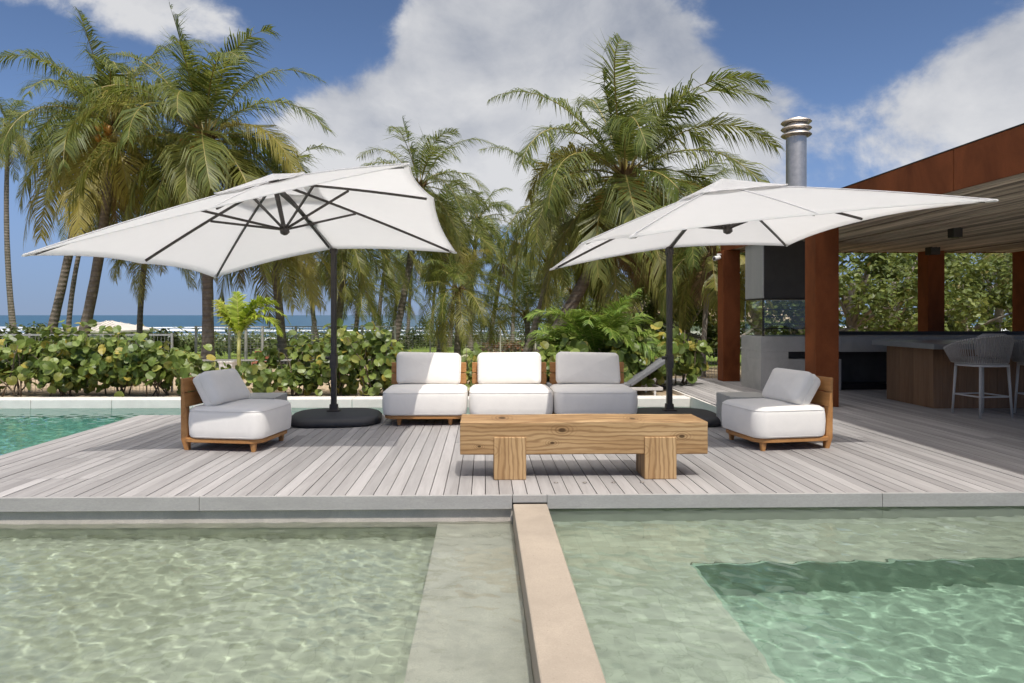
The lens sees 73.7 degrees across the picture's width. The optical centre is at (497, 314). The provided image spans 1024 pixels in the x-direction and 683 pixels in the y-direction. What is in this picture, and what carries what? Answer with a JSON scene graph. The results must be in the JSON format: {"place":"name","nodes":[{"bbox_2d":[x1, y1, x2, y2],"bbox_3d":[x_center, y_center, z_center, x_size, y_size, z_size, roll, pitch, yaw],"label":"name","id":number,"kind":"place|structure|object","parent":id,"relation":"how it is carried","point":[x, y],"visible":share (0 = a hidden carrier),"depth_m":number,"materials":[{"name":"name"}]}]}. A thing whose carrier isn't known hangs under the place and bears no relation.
{"place":"outdoors","nodes":[
{"label":"outdoors","id":0,"kind":"place"},
{"bbox_2d":[0,521,534,682],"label":"pool water","id":1,"kind":"structure","parent":0,"point":[370,602],"depth_m":3.41,"materials":[{"name":"liquid"}]},
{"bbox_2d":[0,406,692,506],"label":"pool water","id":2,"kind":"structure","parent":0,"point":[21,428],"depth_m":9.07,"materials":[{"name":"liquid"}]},
{"bbox_2d":[0,339,740,396],"bbox_3d":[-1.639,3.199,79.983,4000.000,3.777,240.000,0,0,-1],"label":"ground","id":3,"kind":"structure","parent":0,"point":[325,389],"depth_m":11.85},
{"bbox_2d":[0,97,49,333],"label":"palm tree","id":4,"kind":"object","parent":3,"relation":"on","point":[20,145],"visible":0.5,"depth_m":37.35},
{"bbox_2d":[0,334,57,396],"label":"sea grape shrub","id":5,"kind":"object","parent":3,"relation":"on","point":[20,365],"visible":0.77,"depth_m":11.01,"materials":[{"name":"green plant"}]},
{"bbox_2d":[0,321,65,359],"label":"bush","id":6,"kind":"object","parent":3,"relation":"on","point":[33,330],"visible":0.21,"depth_m":23.49,"materials":[{"name":"green plant"}]},
{"bbox_2d":[23,319,104,396],"bbox_3d":[-7.037,0.732,11.081,1.415,1.330,1.221,0,0,-1],"label":"sea grape shrub","id":7,"kind":"object","parent":3,"relation":"on","point":[63,369],"visible":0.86,"depth_m":10.87,"materials":[{"name":"green plant"}]},
{"bbox_2d":[32,181,140,332],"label":"palm tree","id":8,"kind":"object","parent":3,"relation":"on","point":[72,294],"visible":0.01,"depth_m":26.59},
{"bbox_2d":[0,333,172,391],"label":"fence","id":9,"kind":"object","parent":3,"relation":"on","point":[29,335],"visible":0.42,"depth_m":11.60,"materials":[{"name":"metal"}]},
{"bbox_2d":[7,50,175,337],"bbox_3d":[-14.007,-3.497,23.658,4.873,10.593,5.327,0,0,-1],"label":"palm tree","id":10,"kind":"object","parent":3,"relation":"on","point":[54,318],"visible":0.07,"depth_m":23.57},
{"bbox_2d":[69,325,150,394],"bbox_3d":[-6.228,0.780,11.124,1.408,1.233,1.064,0,0,-1],"label":"sea grape shrub","id":11,"kind":"object","parent":3,"relation":"on","point":[101,369],"visible":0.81,"depth_m":10.86,"materials":[{"name":"green plant"}]},
{"bbox_2d":[61,320,158,340],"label":"beach hut","id":12,"kind":"object","parent":3,"relation":"on","point":[128,328],"visible":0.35,"depth_m":44.98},
{"bbox_2d":[0,5,236,344],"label":"palm tree","id":13,"kind":"object","parent":3,"relation":"on","point":[60,167],"visible":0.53,"depth_m":19.38,"materials":[{"name":"plant"}]},
{"bbox_2d":[72,195,198,347],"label":"palm tree","id":14,"kind":"object","parent":3,"relation":"on","point":[142,281],"visible":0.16,"depth_m":23.57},
{"bbox_2d":[110,333,198,396],"bbox_3d":[-5.572,0.840,11.040,1.266,1.119,1.172,0,0,-30],"label":"sea grape shrub","id":15,"kind":"object","parent":3,"relation":"on","point":[156,358],"visible":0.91,"depth_m":10.79,"materials":[{"name":"green plant"}]},
{"bbox_2d":[128,328,187,351],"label":"bush","id":16,"kind":"object","parent":3,"relation":"on","point":[176,342],"visible":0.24,"depth_m":25.59,"materials":[{"name":"green plant"}]},
{"bbox_2d":[160,344,231,394],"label":"sea grape shrub","id":17,"kind":"object","parent":3,"relation":"on","point":[201,366],"visible":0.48,"depth_m":11.04,"materials":[{"name":"green plant"}]},
{"bbox_2d":[63,2,335,366],"bbox_3d":[-7.971,-3.288,18.688,6.703,9.798,6.528,0,0,-35],"label":"palm tree","id":18,"kind":"object","parent":3,"relation":"on","point":[197,156],"visible":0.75,"depth_m":17.88,"materials":[{"name":"plant"}]},
{"bbox_2d":[180,335,224,352],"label":"bush","id":19,"kind":"object","parent":3,"relation":"on","point":[190,343],"visible":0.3,"depth_m":33.27,"materials":[{"name":"green plant"}]},
{"bbox_2d":[214,332,275,355],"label":"bush","id":20,"kind":"object","parent":3,"relation":"on","point":[234,344],"visible":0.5,"depth_m":29.23,"materials":[{"name":"green plant"}]},
{"bbox_2d":[211,291,289,366],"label":"young palm","id":21,"kind":"object","parent":3,"relation":"on","point":[238,317],"visible":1,"depth_m":11.04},
{"bbox_2d":[225,338,291,392],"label":"sea grape shrub","id":22,"kind":"object","parent":3,"relation":"on","point":[259,376],"visible":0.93,"depth_m":10.90,"materials":[{"name":"green plant"}]},
{"bbox_2d":[0,324,542,348],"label":"beach scrub","id":23,"kind":"object","parent":3,"relation":"on","point":[272,335],"visible":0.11,"depth_m":55.91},
{"bbox_2d":[195,137,349,363],"bbox_3d":[-7.203,-1.929,21.685,5.853,7.271,5.112,0,0,-39],"label":"palm tree","id":24,"kind":"object","parent":3,"relation":"on","point":[277,267],"visible":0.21,"depth_m":21.55,"materials":[{"name":"plant"}]},
{"bbox_2d":[195,326,395,358],"bbox_3d":[-7.653,1.140,25.849,7.562,1.460,0.075,0,0,-1],"label":"fence","id":25,"kind":"object","parent":3,"relation":"on","point":[246,348],"visible":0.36,"depth_m":25.81,"materials":[{"name":"metal"}]},
{"bbox_2d":[275,333,324,351],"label":"bush","id":26,"kind":"object","parent":3,"relation":"on","point":[298,334],"visible":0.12,"depth_m":30.48,"materials":[{"name":"green plant"}]},
{"bbox_2d":[272,330,330,395],"bbox_3d":[-3.261,0.823,11.203,0.968,1.148,1.078,0,0,-34],"label":"sea grape shrub","id":27,"kind":"object","parent":3,"relation":"on","point":[295,377],"visible":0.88,"depth_m":11.06,"materials":[{"name":"green plant"}]},
{"bbox_2d":[280,252,337,338],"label":"palm tree","id":28,"kind":"object","parent":3,"relation":"on","point":[312,319],"visible":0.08,"depth_m":37.70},
{"bbox_2d":[299,318,365,395],"bbox_3d":[-2.727,0.718,11.099,1.303,1.355,1.030,0,0,-1],"label":"sea grape shrub","id":29,"kind":"object","parent":3,"relation":"on","point":[348,358],"visible":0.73,"depth_m":10.93,"materials":[{"name":"green plant"}]},
{"bbox_2d":[0,395,690,407],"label":"coping","id":30,"kind":"object","parent":3,"relation":"on","point":[175,402],"visible":0.33,"depth_m":10.33,"materials":[{"name":"concrete"}]},
{"bbox_2d":[286,169,420,326],"bbox_3d":[-5.449,-1.941,24.706,5.225,7.507,5.445,0,0,-42],"label":"palm tree","id":31,"kind":"object","parent":3,"relation":"on","point":[355,261],"visible":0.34,"depth_m":24.56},
{"bbox_2d":[316,252,398,342],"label":"palm tree","id":32,"kind":"object","parent":3,"relation":"on","point":[357,312],"visible":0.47,"depth_m":31.60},
{"bbox_2d":[346,321,411,395],"bbox_3d":[-1.933,0.748,11.262,1.237,1.299,1.167,0,0,-1],"label":"sea grape shrub","id":33,"kind":"object","parent":3,"relation":"on","point":[378,372],"visible":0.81,"depth_m":11.01,"materials":[{"name":"green plant"}]},
{"bbox_2d":[368,249,423,325],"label":"palm tree","id":34,"kind":"object","parent":3,"relation":"on","point":[394,277],"visible":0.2,"depth_m":41.70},
{"bbox_2d":[371,271,426,333],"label":"palm tree","id":35,"kind":"object","parent":3,"relation":"on","point":[392,316],"visible":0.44,"depth_m":43.42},
{"bbox_2d":[391,249,431,347],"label":"palm tree","id":36,"kind":"object","parent":3,"relation":"on","point":[408,320],"visible":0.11,"depth_m":51.76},
{"bbox_2d":[399,329,437,348],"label":"bush","id":37,"kind":"object","parent":3,"relation":"on","point":[415,337],"visible":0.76,"depth_m":45.73,"materials":[{"name":"green plant"}]},
{"bbox_2d":[356,116,497,346],"bbox_3d":[-2.891,-3.035,26.848,5.164,9.837,6.464,0,0,-40],"label":"palm tree","id":38,"kind":"object","parent":3,"relation":"on","point":[440,208],"visible":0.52,"depth_m":26.51,"materials":[{"name":"plant"}]},
{"bbox_2d":[402,316,463,343],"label":"bush","id":39,"kind":"object","parent":3,"relation":"on","point":[424,325],"visible":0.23,"depth_m":57.51,"materials":[{"name":"green plant"}]},
{"bbox_2d":[202,359,685,384],"bbox_3d":[-0.985,1.165,12.932,9.358,0.690,0.035,0,0,-2],"label":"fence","id":40,"kind":"object","parent":3,"relation":"on","point":[251,360],"visible":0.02,"depth_m":12.80,"materials":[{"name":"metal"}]},
{"bbox_2d":[394,179,509,352],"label":"palm tree","id":41,"kind":"object","parent":3,"relation":"on","point":[445,259],"visible":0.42,"depth_m":30.42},
{"bbox_2d":[422,224,483,346],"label":"palm tree","id":42,"kind":"object","parent":3,"relation":"on","point":[453,284],"visible":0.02,"depth_m":45.83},
{"bbox_2d":[407,248,513,355],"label":"palm tree","id":43,"kind":"object","parent":3,"relation":"on","point":[457,298],"visible":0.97,"depth_m":23.59,"materials":[{"name":"plant"}]},
{"bbox_2d":[394,321,542,353],"bbox_3d":[0.877,1.120,30.024,10.839,1.740,0.060,0,0,-1],"label":"fence","id":44,"kind":"object","parent":3,"relation":"on","point":[500,337],"visible":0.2,"depth_m":29.96,"materials":[{"name":"metal"}]},
{"bbox_2d":[444,329,504,346],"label":"bush","id":45,"kind":"object","parent":3,"relation":"on","point":[481,341],"visible":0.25,"depth_m":48.16,"materials":[{"name":"green plant"}]},
{"bbox_2d":[461,342,488,389],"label":"sea grape shrub","id":46,"kind":"object","parent":3,"relation":"on","point":[471,357],"visible":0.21,"depth_m":11.02,"materials":[{"name":"green plant"}]},
{"bbox_2d":[437,187,525,350],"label":"palm tree","id":47,"kind":"object","parent":3,"relation":"on","point":[506,206],"visible":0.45,"depth_m":37.61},
{"bbox_2d":[469,225,542,349],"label":"palm tree","id":48,"kind":"object","parent":3,"relation":"on","point":[501,274],"visible":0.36,"depth_m":39.64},
{"bbox_2d":[479,340,534,351],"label":"bush","id":49,"kind":"object","parent":3,"relation":"on","point":[513,346],"visible":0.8,"depth_m":32.35,"materials":[{"name":"green plant"}]},
{"bbox_2d":[491,219,544,344],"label":"palm tree","id":50,"kind":"object","parent":3,"relation":"on","point":[512,323],"visible":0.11,"depth_m":49.84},
{"bbox_2d":[468,262,595,346],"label":"palm tree","id":51,"kind":"object","parent":3,"relation":"on","point":[526,304],"visible":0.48,"depth_m":25.80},
{"bbox_2d":[513,236,572,322],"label":"palm tree","id":52,"kind":"object","parent":3,"relation":"on","point":[518,247],"visible":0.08,"depth_m":35.97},
{"bbox_2d":[535,341,555,384],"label":"sea grape shrub","id":53,"kind":"object","parent":3,"relation":"on","point":[545,346],"visible":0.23,"depth_m":11.28,"materials":[{"name":"green plant"}]},
{"bbox_2d":[479,120,618,351],"bbox_3d":[2.358,-2.347,22.948,4.929,8.234,4.855,0,0,29],"label":"palm tree","id":54,"kind":"object","parent":3,"relation":"on","point":[549,251],"visible":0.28,"depth_m":22.37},
{"bbox_2d":[453,382,665,505],"bbox_3d":[4.623,1.418,9.192,18.180,0.264,8.590,0,0,-1],"label":"deck base","id":55,"kind":"object","parent":3,"relation":"on","point":[664,387],"depth_m":5.18,"materials":[{"name":"paint"}]},
{"bbox_2d":[0,378,1023,498],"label":"deck","id":56,"kind":"structure","parent":55,"relation":"on","point":[880,442],"depth_m":5.79,"materials":[{"name":"wood"}]},
{"bbox_2d":[181,368,291,451],"bbox_3d":[-2.494,0.887,6.558,0.834,0.726,0.722,0,0,8],"label":"lounge chair","id":57,"kind":"object","parent":56,"relation":"on","point":[227,412],"visible":1,"depth_m":6.29,"materials":[{"name":"fabric"}]},
{"bbox_2d":[21,163,456,427],"bbox_3d":[-2.036,-0.059,6.865,2.982,2.619,3.528,0,0,3],"label":"cantilever umbrella","id":58,"kind":"object","parent":56,"relation":"on","point":[268,218],"visible":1,"depth_m":6.95,"materials":[{"name":"fabric"}]},
{"bbox_2d":[247,393,286,400],"bbox_3d":[-2.609,1.064,7.508,0.453,0.371,0.483,0,0,-1],"label":"side table","id":59,"kind":"object","parent":56,"relation":"on","point":[281,396],"visible":0.23,"depth_m":7.47,"materials":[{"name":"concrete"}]},
{"bbox_2d":[382,352,467,424],"bbox_3d":[-0.841,0.848,8.070,0.962,0.804,0.849,0,0,-2],"label":"lounge chair","id":60,"kind":"object","parent":56,"relation":"on","point":[428,385],"visible":0.99,"depth_m":7.77,"materials":[{"name":"fabric"}]},
{"bbox_2d":[469,352,552,414],"bbox_3d":[0.144,0.851,8.090,0.962,0.799,0.849,0,0,-1],"label":"lounge chair","id":61,"kind":"object","parent":56,"relation":"on","point":[509,383],"visible":0.92,"depth_m":8.00,"materials":[{"name":"fabric"}]},
{"bbox_2d":[0,492,1023,511],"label":"deck fascia","id":62,"kind":"structure","parent":56,"relation":"attached to","point":[441,502],"depth_m":4.72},
{"bbox_2d":[460,414,707,479],"bbox_3d":[0.653,1.030,5.397,1.894,0.440,0.435,0,0,-1],"label":"coffee table","id":63,"kind":"object","parent":56,"relation":"on","point":[656,444],"visible":1,"depth_m":5.19,"materials":[{"name":"wood"}]},
{"bbox_2d":[550,352,637,413],"bbox_3d":[1.109,0.848,8.110,0.962,0.804,0.849,0,0,-1],"label":"lounge chair","id":64,"kind":"object","parent":56,"relation":"on","point":[585,382],"visible":0.91,"depth_m":8.01,"materials":[{"name":"fabric"}]},
{"bbox_2d":[716,392,763,426],"bbox_3d":[2.735,1.064,7.588,0.473,0.371,0.463,0,0,-1],"label":"side table","id":65,"kind":"object","parent":56,"relation":"on","point":[721,397],"visible":0.33,"depth_m":7.64,"materials":[{"name":"concrete"}]},
{"bbox_2d":[549,178,998,426],"bbox_3d":[2.235,-0.044,6.927,3.018,2.588,3.499,0,0,-7],"label":"cantilever umbrella","id":66,"kind":"object","parent":56,"relation":"on","point":[722,211],"visible":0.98,"depth_m":6.38,"materials":[{"name":"fabric"}]},
{"bbox_2d":[721,368,832,450],"bbox_3d":[2.686,0.890,6.614,0.834,0.720,0.722,0,0,-10],"label":"lounge chair","id":67,"kind":"object","parent":56,"relation":"on","point":[784,410],"visible":1,"depth_m":6.37,"materials":[{"name":"fabric"}]},
{"bbox_2d":[741,117,840,390],"bbox_3d":[4.991,-1.066,11.695,1.340,4.632,0.860,0,0,-1],"label":"barbecue","id":68,"kind":"object","parent":56,"relation":"on","point":[773,337],"visible":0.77,"depth_m":11.31,"materials":[{"name":"grey concrete"}]},
{"bbox_2d":[718,123,1023,406],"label":"pavilion","id":69,"kind":"structure","parent":56,"relation":"on","point":[991,166],"depth_m":9.28,"materials":[{"name":"metal"}]},
{"bbox_2d":[925,247,939,254],"bbox_3d":[7.868,-1.157,12.364,0.170,0.145,0.170,0,0,-1],"label":"ceiling spotlight","id":70,"kind":"object","parent":69,"relation":"attached to","point":[932,250],"visible":1,"depth_m":12.28,"materials":[{"name":"paint"}]},
{"bbox_2d":[948,227,962,237],"bbox_3d":[6.434,-1.157,9.614,0.130,0.145,0.130,0,0,-1],"label":"ceiling spotlight","id":71,"kind":"object","parent":69,"relation":"attached to","point":[955,232],"visible":0.99,"depth_m":9.55,"materials":[{"name":"paint"}]},
{"bbox_2d":[839,331,1023,389],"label":"kitchen counter","id":72,"kind":"object","parent":56,"relation":"on","point":[863,362],"visible":0.15,"depth_m":11.73,"materials":[{"name":"stone"}]},
{"bbox_2d":[943,334,1014,417],"bbox_3d":[6.011,0.738,8.457,0.684,1.022,0.579,0,0,-7],"label":"bar stool","id":73,"kind":"object","parent":56,"relation":"on","point":[992,350],"visible":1,"depth_m":8.28,"materials":[{"name":"metal"}]},
{"bbox_2d":[1011,339,1023,412],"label":"bar stool","id":74,"kind":"object","parent":56,"relation":"on","point":[1017,355],"visible":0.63,"depth_m":8.59,"materials":[{"name":"metal"}]},
{"bbox_2d":[526,312,598,351],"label":"shrub","id":75,"kind":"object","parent":3,"relation":"on","point":[556,339],"visible":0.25,"depth_m":12.46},
{"bbox_2d":[541,333,591,380],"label":"sea grape shrub","id":76,"kind":"object","parent":3,"relation":"on","point":[575,345],"visible":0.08,"depth_m":11.21,"materials":[{"name":"green plant"}]},
{"bbox_2d":[529,255,604,318],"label":"palm tree","id":77,"kind":"object","parent":3,"relation":"on","point":[562,302],"visible":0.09,"depth_m":32.89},
{"bbox_2d":[542,297,605,351],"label":"broadleaf tree","id":78,"kind":"object","parent":3,"relation":"on","point":[588,309],"visible":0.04,"depth_m":27.28,"materials":[{"name":"green plant"}]},
{"bbox_2d":[555,262,627,311],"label":"palm tree","id":79,"kind":"object","parent":3,"relation":"on","point":[588,294],"visible":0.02,"depth_m":29.94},
{"bbox_2d":[525,288,665,375],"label":"cane palm","id":80,"kind":"object","parent":3,"relation":"on","point":[594,330],"visible":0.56,"depth_m":11.56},
{"bbox_2d":[546,358,664,395],"bbox_3d":[1.742,1.004,11.158,1.921,0.602,0.655,0,0,-1],"label":"sunbed","id":81,"kind":"object","parent":3,"relation":"on","point":[651,367],"visible":0.47,"depth_m":10.88,"materials":[{"name":"metal"}]},
{"bbox_2d":[598,324,661,386],"bbox_3d":[2.051,0.773,11.515,1.273,1.247,1.098,0,0,38],"label":"sea grape shrub","id":82,"kind":"object","parent":3,"relation":"on","point":[635,360],"visible":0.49,"depth_m":11.23,"materials":[{"name":"green plant"}]},
{"bbox_2d":[486,29,785,351],"bbox_3d":[3.289,-2.549,17.972,6.857,8.456,7.270,0,0,-33],"label":"palm tree","id":83,"kind":"object","parent":3,"relation":"on","point":[626,196],"visible":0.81,"depth_m":16.99,"materials":[{"name":"plant"}]},
{"bbox_2d":[601,268,677,336],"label":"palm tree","id":84,"kind":"object","parent":3,"relation":"on","point":[639,307],"visible":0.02,"depth_m":26.56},
{"bbox_2d":[607,283,674,332],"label":"broadleaf tree","id":85,"kind":"object","parent":3,"relation":"on","point":[646,302],"visible":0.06,"depth_m":24.38,"materials":[{"name":"green plant"}]},
{"bbox_2d":[629,321,694,386],"bbox_3d":[2.776,0.753,11.966,1.273,1.287,1.326,0,0,-1],"label":"sea grape shrub","id":86,"kind":"object","parent":3,"relation":"on","point":[679,349],"visible":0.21,"depth_m":11.71,"materials":[{"name":"green plant"}]},
{"bbox_2d":[597,154,753,330],"bbox_3d":[5.639,-1.704,21.038,5.599,6.786,6.046,0,0,-1],"label":"palm tree","id":87,"kind":"object","parent":3,"relation":"on","point":[720,173],"visible":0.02,"depth_m":19.96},
{"bbox_2d":[634,271,717,356],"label":"broadleaf tree","id":88,"kind":"object","parent":3,"relation":"on","point":[647,310],"visible":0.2,"depth_m":20.84,"materials":[{"name":"green plant"}]},
{"bbox_2d":[622,312,744,337],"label":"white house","id":89,"kind":"structure","parent":3,"relation":"on","point":[695,331],"depth_m":39.24,"materials":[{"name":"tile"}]},
{"bbox_2d":[663,323,711,384],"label":"sea grape shrub","id":90,"kind":"object","parent":3,"relation":"on","point":[694,370],"visible":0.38,"depth_m":12.15,"materials":[{"name":"green plant"}]},
{"bbox_2d":[647,178,744,376],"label":"palm tree","id":91,"kind":"object","parent":3,"relation":"on","point":[706,275],"visible":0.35,"depth_m":14.55,"materials":[{"name":"green plant"}]},
{"bbox_2d":[692,270,744,357],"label":"broadleaf tree","id":92,"kind":"object","parent":3,"relation":"on","point":[710,332],"visible":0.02,"depth_m":21.93,"materials":[{"name":"green plant"}]},
{"bbox_2d":[709,253,744,354],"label":"broadleaf tree","id":93,"kind":"object","parent":3,"relation":"on","point":[714,346],"visible":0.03,"depth_m":19.92,"materials":[{"name":"green plant"}]},
{"bbox_2d":[840,257,886,330],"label":"broadleaf tree","id":94,"kind":"object","parent":3,"relation":"on","point":[861,311],"visible":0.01,"depth_m":18.34,"materials":[{"name":"green plant"}]},
{"bbox_2d":[839,253,946,330],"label":"broadleaf tree","id":95,"kind":"object","parent":3,"relation":"on","point":[851,267],"depth_m":25.29,"materials":[{"name":"green plant"}]},
{"bbox_2d":[839,253,948,330],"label":"broadleaf tree","id":96,"kind":"object","parent":3,"relation":"on","point":[876,297],"visible":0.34,"depth_m":16.10,"materials":[{"name":"green plant"}]},
{"bbox_2d":[839,253,999,330],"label":"broadleaf tree","id":97,"kind":"object","parent":3,"relation":"on","point":[953,306],"visible":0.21,"depth_m":17.39,"materials":[{"name":"green plant"}]},
{"bbox_2d":[858,253,1004,330],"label":"broadleaf tree","id":98,"kind":"object","parent":3,"relation":"on","point":[947,281],"visible":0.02,"depth_m":20.43,"materials":[{"name":"green plant"}]},
{"bbox_2d":[896,256,1011,330],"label":"broadleaf tree","id":99,"kind":"object","parent":3,"relation":"on","point":[987,272],"visible":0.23,"depth_m":18.66,"materials":[{"name":"green plant"}]},
{"bbox_2d":[945,253,1011,330],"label":"broadleaf tree","id":100,"kind":"object","parent":3,"relation":"on","point":[991,311],"visible":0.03,"depth_m":27.05,"materials":[{"name":"green plant"}]},
{"bbox_2d":[948,253,1011,330],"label":"broadleaf tree","id":101,"kind":"object","parent":3,"relation":"on","point":[999,296],"visible":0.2,"depth_m":19.60,"materials":[{"name":"green plant"}]},
{"bbox_2d":[951,253,1011,330],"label":"tree","id":102,"kind":"object","parent":3,"relation":"on","point":[999,312],"visible":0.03,"depth_m":21.23,"materials":[{"name":"green plant"}]},
{"bbox_2d":[0,315,1009,340],"bbox_3d":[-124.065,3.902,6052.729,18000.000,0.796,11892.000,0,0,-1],"label":"sea","id":103,"kind":"structure","parent":0,"point":[171,322],"depth_m":451.87,"materials":[{"name":"liquid"}]},
{"bbox_2d":[0,0,1023,314],"label":"sky","id":104,"kind":"structure","parent":0,"point":[883,86],"materials":[{"name":"blue"}]},
{"bbox_2d":[673,389,715,412],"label":"terrace side","id":105,"kind":"structure","parent":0,"point":[698,403],"depth_m":10.06,"materials":[{"name":"concrete"}]},
{"bbox_2d":[549,506,1023,682],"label":"pool water","id":106,"kind":"structure","parent":0,"point":[822,595],"depth_m":3.32,"materials":[{"name":"liquid"}]},
{"bbox_2d":[872,340,1023,407],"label":"bar island","id":107,"kind":"structure","parent":0,"point":[920,372],"depth_m":9.14,"materials":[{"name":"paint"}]},
{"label":"pool floor","id":108,"kind":"structure","parent":0,"visible":0},
{"bbox_2d":[0,508,512,524],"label":"pool ledge","id":109,"kind":"object","parent":108,"relation":"attached to","point":[270,516],"visible":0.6,"depth_m":4.73,"materials":[{"name":"stone"}]},
{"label":"paving","id":110,"kind":"structure","parent":0,"visible":0},
{"bbox_2d":[513,504,605,682],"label":"pool wall","id":111,"kind":"structure","parent":110,"relation":"on","point":[562,649],"depth_m":3.05,"materials":[{"name":"stone"}]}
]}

